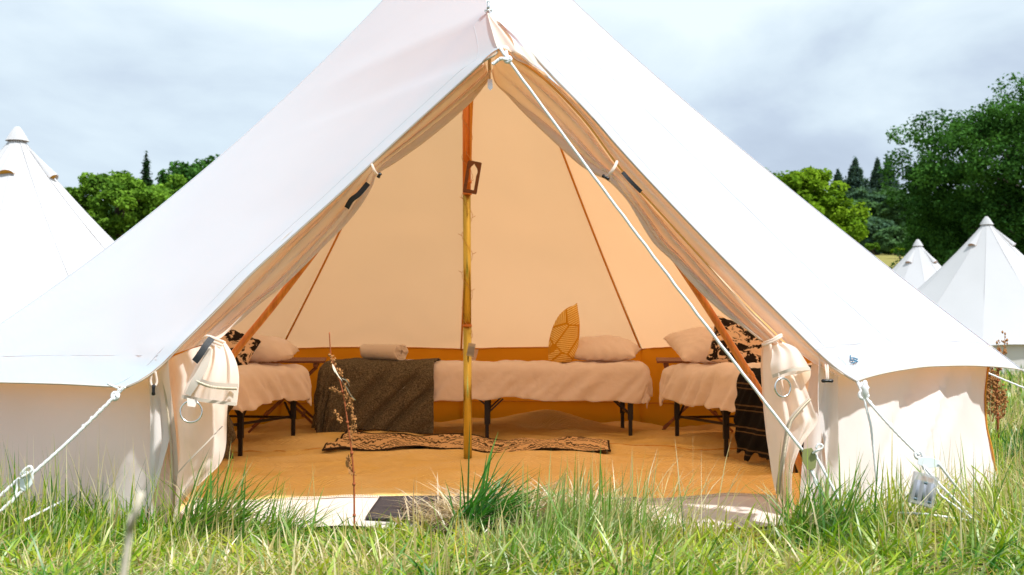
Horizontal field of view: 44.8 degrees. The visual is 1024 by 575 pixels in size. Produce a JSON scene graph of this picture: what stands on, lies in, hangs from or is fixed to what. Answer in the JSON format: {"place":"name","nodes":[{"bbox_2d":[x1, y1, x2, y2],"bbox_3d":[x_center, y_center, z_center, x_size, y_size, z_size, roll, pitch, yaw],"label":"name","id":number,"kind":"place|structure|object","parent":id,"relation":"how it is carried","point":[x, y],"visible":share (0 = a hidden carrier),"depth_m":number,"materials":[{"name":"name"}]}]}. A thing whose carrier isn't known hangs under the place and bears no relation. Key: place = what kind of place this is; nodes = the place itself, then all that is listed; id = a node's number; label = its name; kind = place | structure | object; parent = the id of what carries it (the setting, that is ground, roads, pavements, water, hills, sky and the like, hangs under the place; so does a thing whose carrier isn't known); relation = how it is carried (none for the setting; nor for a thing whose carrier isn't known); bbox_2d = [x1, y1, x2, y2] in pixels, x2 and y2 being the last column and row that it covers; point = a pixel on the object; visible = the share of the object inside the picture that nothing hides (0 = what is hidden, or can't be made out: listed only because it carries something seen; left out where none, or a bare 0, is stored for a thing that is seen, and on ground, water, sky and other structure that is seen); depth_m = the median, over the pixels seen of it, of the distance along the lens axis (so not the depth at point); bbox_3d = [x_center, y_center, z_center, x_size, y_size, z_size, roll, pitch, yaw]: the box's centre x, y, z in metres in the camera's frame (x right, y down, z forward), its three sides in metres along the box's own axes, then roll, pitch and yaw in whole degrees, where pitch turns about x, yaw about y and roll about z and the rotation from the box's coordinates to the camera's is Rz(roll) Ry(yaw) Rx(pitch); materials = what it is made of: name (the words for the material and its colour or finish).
{"place":"outdoors","nodes":[
{"label":"outdoors","id":0,"kind":"place"},
{"bbox_2d":[120,492,143,574],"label":"grass stalk","id":1,"kind":"object","parent":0,"point":[132,518],"depth_m":0.95,"materials":[{"name":"beige plant"}]},
{"bbox_2d":[0,0,1023,194],"label":"sky","id":2,"kind":"structure","parent":0,"point":[93,86],"materials":[{"name":"white"}]},
{"bbox_2d":[0,254,1023,574],"bbox_3d":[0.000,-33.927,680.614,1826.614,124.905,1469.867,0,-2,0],"label":"ground","id":3,"kind":"structure","parent":0,"point":[888,260],"depth_m":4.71,"materials":[{"name":"green plant"}]},
{"bbox_2d":[0,126,113,322],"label":"bell tent","id":4,"kind":"object","parent":3,"relation":"on","point":[52,233],"visible":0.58,"depth_m":13.13,"materials":[{"name":"fabric"}]},
{"bbox_2d":[65,170,171,240],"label":"oak tree","id":5,"kind":"object","parent":3,"relation":"on","point":[133,200],"visible":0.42,"depth_m":54.50,"materials":[{"name":"green plant"}]},
{"bbox_2d":[140,150,153,185],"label":"conifer","id":6,"kind":"object","parent":3,"relation":"on","point":[146,177],"visible":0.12,"depth_m":75.26,"materials":[{"name":"green plant"}]},
{"bbox_2d":[149,174,187,194],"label":"oak tree","id":7,"kind":"object","parent":3,"relation":"on","point":[180,180],"depth_m":59.90,"materials":[{"name":"green plant"}]},
{"bbox_2d":[150,154,218,188],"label":"oak tree","id":8,"kind":"object","parent":3,"relation":"on","point":[189,172],"visible":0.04,"depth_m":85.68,"materials":[{"name":"green plant"}]},
{"bbox_2d":[157,445,324,547],"bbox_3d":[-0.814,0.621,3.892,0.616,0.349,0.612,1,-2,-16],"label":"grass tuft","id":9,"kind":"object","parent":3,"relation":"on","point":[205,517],"visible":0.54,"depth_m":3.80,"materials":[{"name":"green plant"}]},
{"bbox_2d":[230,468,391,550],"bbox_3d":[-0.615,0.662,3.796,0.492,0.260,0.492,1,-3,-32],"label":"grass tuft","id":10,"kind":"object","parent":3,"relation":"on","point":[266,522],"visible":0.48,"depth_m":3.75,"materials":[{"name":"green plant"}]},
{"bbox_2d":[328,332,356,537],"bbox_3d":[-0.497,0.470,3.860,0.081,0.663,0.188,2,-3,-35],"label":"dock stalk","id":11,"kind":"object","parent":3,"relation":"on","point":[350,433],"visible":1,"depth_m":3.91,"materials":[{"name":"brown plant"}]},
{"bbox_2d":[436,428,570,539],"bbox_3d":[-0.001,0.603,3.889,0.520,0.385,0.693,-1,-2,20],"label":"grass tuft","id":12,"kind":"object","parent":3,"relation":"on","point":[479,506],"visible":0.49,"depth_m":3.90,"materials":[{"name":"green plant"}]},
{"bbox_2d":[396,504,626,574],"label":"grass tuft","id":13,"kind":"object","parent":3,"relation":"on","point":[534,543],"visible":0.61,"depth_m":3.38,"materials":[{"name":"green plant"}]},
{"bbox_2d":[0,0,1023,531],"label":"bell tent","id":14,"kind":"object","parent":3,"relation":"on","point":[602,156],"visible":0.81,"depth_m":4.88,"materials":[{"name":"fabric"}]},
{"bbox_2d":[168,346,227,522],"bbox_3d":[-1.042,0.491,4.085,0.217,0.634,0.131,0,-2,-10],"label":"door panel","id":15,"kind":"structure","parent":14,"relation":"in","point":[193,436],"depth_m":4.07,"materials":[{"name":"fabric"}]},
{"bbox_2d":[229,401,296,455],"bbox_3d":[-1.735,0.716,6.662,0.520,0.406,1.758,-1,-2,14],"label":"camp bed","id":16,"kind":"object","parent":14,"relation":"on","point":[240,416],"visible":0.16,"depth_m":7.08,"materials":[{"name":"metal"}]},
{"bbox_2d":[198,329,261,365],"bbox_3d":[-1.626,0.352,7.053,0.379,0.350,0.188,0,-2,0],"label":"cushion","id":17,"kind":"object","parent":16,"relation":"on","point":[231,338],"visible":0.23,"depth_m":7.03,"materials":[{"name":"fabric"}]},
{"bbox_2d":[231,362,311,412],"bbox_3d":[-1.734,0.544,6.662,0.679,0.284,1.904,-1,-2,15],"label":"duvet","id":18,"kind":"object","parent":16,"relation":"on","point":[260,384],"visible":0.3,"depth_m":6.95,"materials":[{"name":"fabric"}]},
{"bbox_2d":[223,405,235,458],"bbox_3d":[-1.830,0.641,6.216,0.708,0.504,0.563,-1,-2,15],"label":"blanket","id":19,"kind":"object","parent":18,"relation":"on","point":[231,436],"visible":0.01,"depth_m":6.36,"materials":[{"name":"brown fabric"}]},
{"bbox_2d":[243,333,298,362],"bbox_3d":[-1.560,0.361,7.432,0.540,0.177,0.500,0,-2,-6],"label":"pillow","id":20,"kind":"object","parent":18,"relation":"on","point":[272,348],"visible":0.41,"depth_m":7.24,"materials":[{"name":"fabric"}]},
{"bbox_2d":[248,357,326,432],"bbox_3d":[-1.475,0.696,8.078,0.520,0.476,0.345,0,-2,-7],"label":"folding table","id":21,"kind":"object","parent":14,"relation":"on","point":[316,361],"visible":0.52,"depth_m":7.95,"materials":[{"name":"brown wood"}]},
{"bbox_2d":[322,428,610,452],"bbox_3d":[-0.225,0.871,6.990,1.570,0.102,0.802,0,-2,0],"label":"rug","id":22,"kind":"object","parent":14,"relation":"on","point":[366,441],"visible":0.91,"depth_m":6.94,"materials":[{"name":"brown fabric"}]},
{"bbox_2d":[459,119,475,354],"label":"string lights","id":23,"kind":"object","parent":14,"relation":"attached to","point":[470,349],"visible":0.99,"depth_m":6.38,"materials":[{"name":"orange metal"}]},
{"bbox_2d":[463,152,481,193],"bbox_3d":[-0.203,-0.590,6.381,0.097,0.226,0.058,0,-2,0],"label":"hanging ornament","id":24,"kind":"object","parent":14,"relation":"hanging from","point":[470,163],"visible":1,"depth_m":6.36,"materials":[{"name":"brown wood"}]},
{"bbox_2d":[365,495,635,521],"bbox_3d":[-0.025,0.763,4.272,0.925,0.060,0.263,0,-2,1],"label":"doormat","id":25,"kind":"object","parent":14,"relation":"on","point":[379,508],"visible":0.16,"depth_m":4.27,"materials":[{"name":"grey fabric"}]},
{"bbox_2d":[479,398,632,437],"bbox_3d":[-0.155,0.764,7.995,1.920,0.393,0.620,0,-2,0],"label":"camp bed","id":26,"kind":"object","parent":14,"relation":"on","point":[488,409],"visible":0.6,"depth_m":7.70,"materials":[{"name":"metal"}]},
{"bbox_2d":[408,359,652,408],"bbox_3d":[-0.154,0.612,8.000,2.067,0.298,0.766,0,-2,0],"label":"duvet","id":27,"kind":"object","parent":26,"relation":"on","point":[628,381],"visible":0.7,"depth_m":7.64,"materials":[{"name":"fabric"}]},
{"bbox_2d":[311,358,439,433],"bbox_3d":[-0.860,0.688,7.988,0.763,0.466,0.846,0,-2,0],"label":"blanket","id":28,"kind":"object","parent":27,"relation":"on","point":[392,395],"visible":0.94,"depth_m":7.60,"materials":[{"name":"brown fabric"}]},
{"bbox_2d":[360,344,407,359],"bbox_3d":[-0.803,0.406,7.786,0.304,0.101,0.133,-2,-3,37],"label":"rolled towel","id":29,"kind":"object","parent":28,"relation":"on","point":[386,351],"visible":1,"depth_m":7.73,"materials":[{"name":"beige fabric"}]},
{"bbox_2d":[548,303,579,362],"bbox_3d":[0.326,0.284,7.795,0.199,0.373,0.171,0,-2,0],"label":"cushion","id":30,"kind":"object","parent":27,"relation":"on","point":[564,340],"visible":1,"depth_m":7.73,"materials":[{"name":"fabric"}]},
{"bbox_2d":[574,335,640,361],"bbox_3d":[0.585,0.395,8.050,0.470,0.176,0.659,0,-2,9],"label":"pillow","id":31,"kind":"object","parent":27,"relation":"on","point":[606,348],"visible":0.86,"depth_m":7.78,"materials":[{"name":"fabric"}]},
{"bbox_2d":[656,357,733,431],"bbox_3d":[1.200,0.700,8.058,0.520,0.484,0.345,0,-2,6],"label":"folding table","id":32,"kind":"object","parent":14,"relation":"on","point":[665,361],"visible":0.38,"depth_m":7.92,"materials":[{"name":"brown wood"}]},
{"bbox_2d":[674,402,803,472],"bbox_3d":[1.415,0.726,6.662,0.520,0.426,1.758,1,-2,-14],"label":"camp bed","id":33,"kind":"object","parent":14,"relation":"on","point":[725,416],"visible":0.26,"depth_m":6.93,"materials":[{"name":"metal"}]},
{"bbox_2d":[706,316,762,363],"bbox_3d":[1.290,0.337,6.970,0.398,0.372,0.190,0,-2,12],"label":"cushion","id":34,"kind":"object","parent":33,"relation":"on","point":[748,344],"visible":0.51,"depth_m":6.92,"materials":[{"name":"fabric"}]},
{"bbox_2d":[659,362,811,411],"bbox_3d":[1.416,0.540,6.667,0.674,0.284,1.904,1,-2,-15],"label":"duvet","id":35,"kind":"object","parent":33,"relation":"on","point":[708,386],"visible":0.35,"depth_m":6.86,"materials":[{"name":"fabric"}]},
{"bbox_2d":[663,327,716,362],"bbox_3d":[1.190,0.341,7.412,0.480,0.217,0.507,0,-2,-6],"label":"pillow","id":36,"kind":"object","parent":35,"relation":"on","point":[693,345],"visible":0.49,"depth_m":7.26,"materials":[{"name":"fabric"}]},
{"bbox_2d":[734,365,810,460],"bbox_3d":[1.528,0.624,6.153,0.692,0.481,0.552,1,-2,-14],"label":"blanket","id":37,"kind":"object","parent":35,"relation":"on","point":[750,432],"visible":0.17,"depth_m":6.18,"materials":[{"name":"black fabric"}]},
{"bbox_2d":[761,340,817,517],"bbox_3d":[0.899,0.477,4.127,0.191,0.602,0.148,-2,-3,33],"label":"door panel","id":38,"kind":"structure","parent":14,"relation":"in","point":[806,420],"depth_m":4.11,"materials":[{"name":"fabric"}]},
{"bbox_2d":[911,467,934,503],"bbox_3d":[1.283,0.627,3.885,0.101,0.127,0.043,0,-2,-7],"label":"battery box","id":39,"kind":"object","parent":14,"relation":"hanging from","point":[921,490],"visible":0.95,"depth_m":3.87,"materials":[{"name":"plastic"}]},
{"bbox_2d":[76,185,961,252],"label":"distant woodland","id":40,"kind":"object","parent":3,"relation":"on","point":[902,224],"depth_m":129.12,"materials":[{"name":"green plant"}]},
{"bbox_2d":[342,462,716,533],"bbox_3d":[0.080,0.680,4.181,1.335,0.184,1.171,0,-2,0],"label":"grass tuft","id":41,"kind":"object","parent":3,"relation":"on","point":[442,509],"visible":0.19,"depth_m":4.10,"materials":[{"name":"plant"}]},
{"bbox_2d":[489,449,721,555],"bbox_3d":[0.282,0.625,3.701,0.738,0.326,0.624,0,-2,0],"label":"grass tuft","id":42,"kind":"object","parent":3,"relation":"on","point":[578,511],"visible":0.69,"depth_m":3.67,"materials":[{"name":"green plant"}]},
{"bbox_2d":[596,437,814,551],"bbox_3d":[0.595,0.604,3.836,0.764,0.378,0.631,-2,-3,36],"label":"grass tuft","id":43,"kind":"object","parent":3,"relation":"on","point":[688,515],"visible":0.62,"depth_m":3.83,"materials":[{"name":"plant"}]},
{"bbox_2d":[766,165,871,242],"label":"maple tree","id":44,"kind":"object","parent":3,"relation":"on","point":[809,184],"visible":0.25,"depth_m":49.15,"materials":[{"name":"green plant"}]},
{"bbox_2d":[732,435,923,547],"bbox_3d":[0.999,0.620,3.838,0.594,0.346,0.616,1,-2,-15],"label":"grass tuft","id":45,"kind":"object","parent":3,"relation":"on","point":[825,507],"visible":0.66,"depth_m":3.81,"materials":[{"name":"green plant"}]},
{"bbox_2d":[830,168,848,194],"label":"conifer","id":46,"kind":"object","parent":3,"relation":"on","point":[838,176],"visible":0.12,"depth_m":148.37,"materials":[{"name":"green plant"}]},
{"bbox_2d":[844,198,878,219],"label":"broadleaf tree","id":47,"kind":"object","parent":3,"relation":"on","point":[873,207],"visible":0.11,"depth_m":137.15,"materials":[{"name":"green plant"}]},
{"bbox_2d":[844,186,880,199],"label":"broadleaf tree","id":48,"kind":"object","parent":3,"relation":"on","point":[861,192],"visible":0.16,"depth_m":146.62,"materials":[{"name":"green plant"}]},
{"bbox_2d":[842,156,893,253],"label":"conifer","id":49,"kind":"object","parent":3,"relation":"on","point":[855,179],"visible":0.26,"depth_m":149.99,"materials":[{"name":"green plant"}]},
{"bbox_2d":[864,242,879,254],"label":"bush","id":50,"kind":"object","parent":3,"relation":"on","point":[870,246],"visible":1,"depth_m":107.95,"materials":[{"name":"green plant"}]},
{"bbox_2d":[866,194,887,254],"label":"broadleaf tree","id":51,"kind":"object","parent":3,"relation":"on","point":[876,198],"visible":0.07,"depth_m":139.55,"materials":[{"name":"green plant"}]},
{"bbox_2d":[858,216,896,254],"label":"broadleaf tree","id":52,"kind":"object","parent":3,"relation":"on","point":[874,224],"visible":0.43,"depth_m":116.97,"materials":[{"name":"green plant"}]},
{"bbox_2d":[868,157,886,191],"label":"conifer","id":53,"kind":"object","parent":3,"relation":"on","point":[874,178],"visible":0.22,"depth_m":152.21,"materials":[{"name":"green plant"}]},
{"bbox_2d":[872,185,898,194],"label":"broadleaf tree","id":54,"kind":"object","parent":3,"relation":"on","point":[885,191],"visible":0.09,"depth_m":148.66,"materials":[{"name":"green plant"}]},
{"bbox_2d":[877,156,900,191],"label":"conifer","id":55,"kind":"object","parent":3,"relation":"on","point":[893,183],"visible":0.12,"depth_m":152.00,"materials":[{"name":"green plant"}]},
{"bbox_2d":[872,226,911,254],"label":"broadleaf tree","id":56,"kind":"object","parent":3,"relation":"on","point":[887,238],"visible":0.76,"depth_m":115.27,"materials":[{"name":"green plant"}]},
{"bbox_2d":[876,194,916,254],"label":"broadleaf tree","id":57,"kind":"object","parent":3,"relation":"on","point":[885,210],"visible":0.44,"depth_m":131.29,"materials":[{"name":"green plant"}]},
{"bbox_2d":[890,247,904,258],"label":"bush","id":58,"kind":"object","parent":3,"relation":"on","point":[891,250],"visible":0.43,"depth_m":100.13,"materials":[{"name":"green plant"}]},
{"bbox_2d":[892,239,941,288],"bbox_3d":[9.891,0.375,30.210,7.531,3.100,7.531,0,-2,0],"label":"bell tent","id":59,"kind":"object","parent":3,"relation":"on","point":[918,265],"visible":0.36,"depth_m":29.81,"materials":[{"name":"fabric"}]},
{"bbox_2d":[876,72,1023,268],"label":"oak tree","id":60,"kind":"object","parent":3,"relation":"on","point":[990,135],"visible":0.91,"depth_m":61.12,"materials":[{"name":"green plant"}]},
{"bbox_2d":[903,187,1023,264],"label":"oak tree","id":61,"kind":"object","parent":3,"relation":"on","point":[926,247],"visible":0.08,"depth_m":68.68,"materials":[{"name":"green plant"}]},
{"bbox_2d":[918,216,1023,373],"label":"bell tent","id":62,"kind":"object","parent":3,"relation":"on","point":[974,283],"visible":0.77,"depth_m":23.22,"materials":[{"name":"fabric"}]},
{"bbox_2d":[986,330,1008,441],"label":"dock stalk","id":63,"kind":"object","parent":3,"relation":"on","point":[998,401],"visible":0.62,"depth_m":7.37,"materials":[{"name":"brown plant"}]}
]}

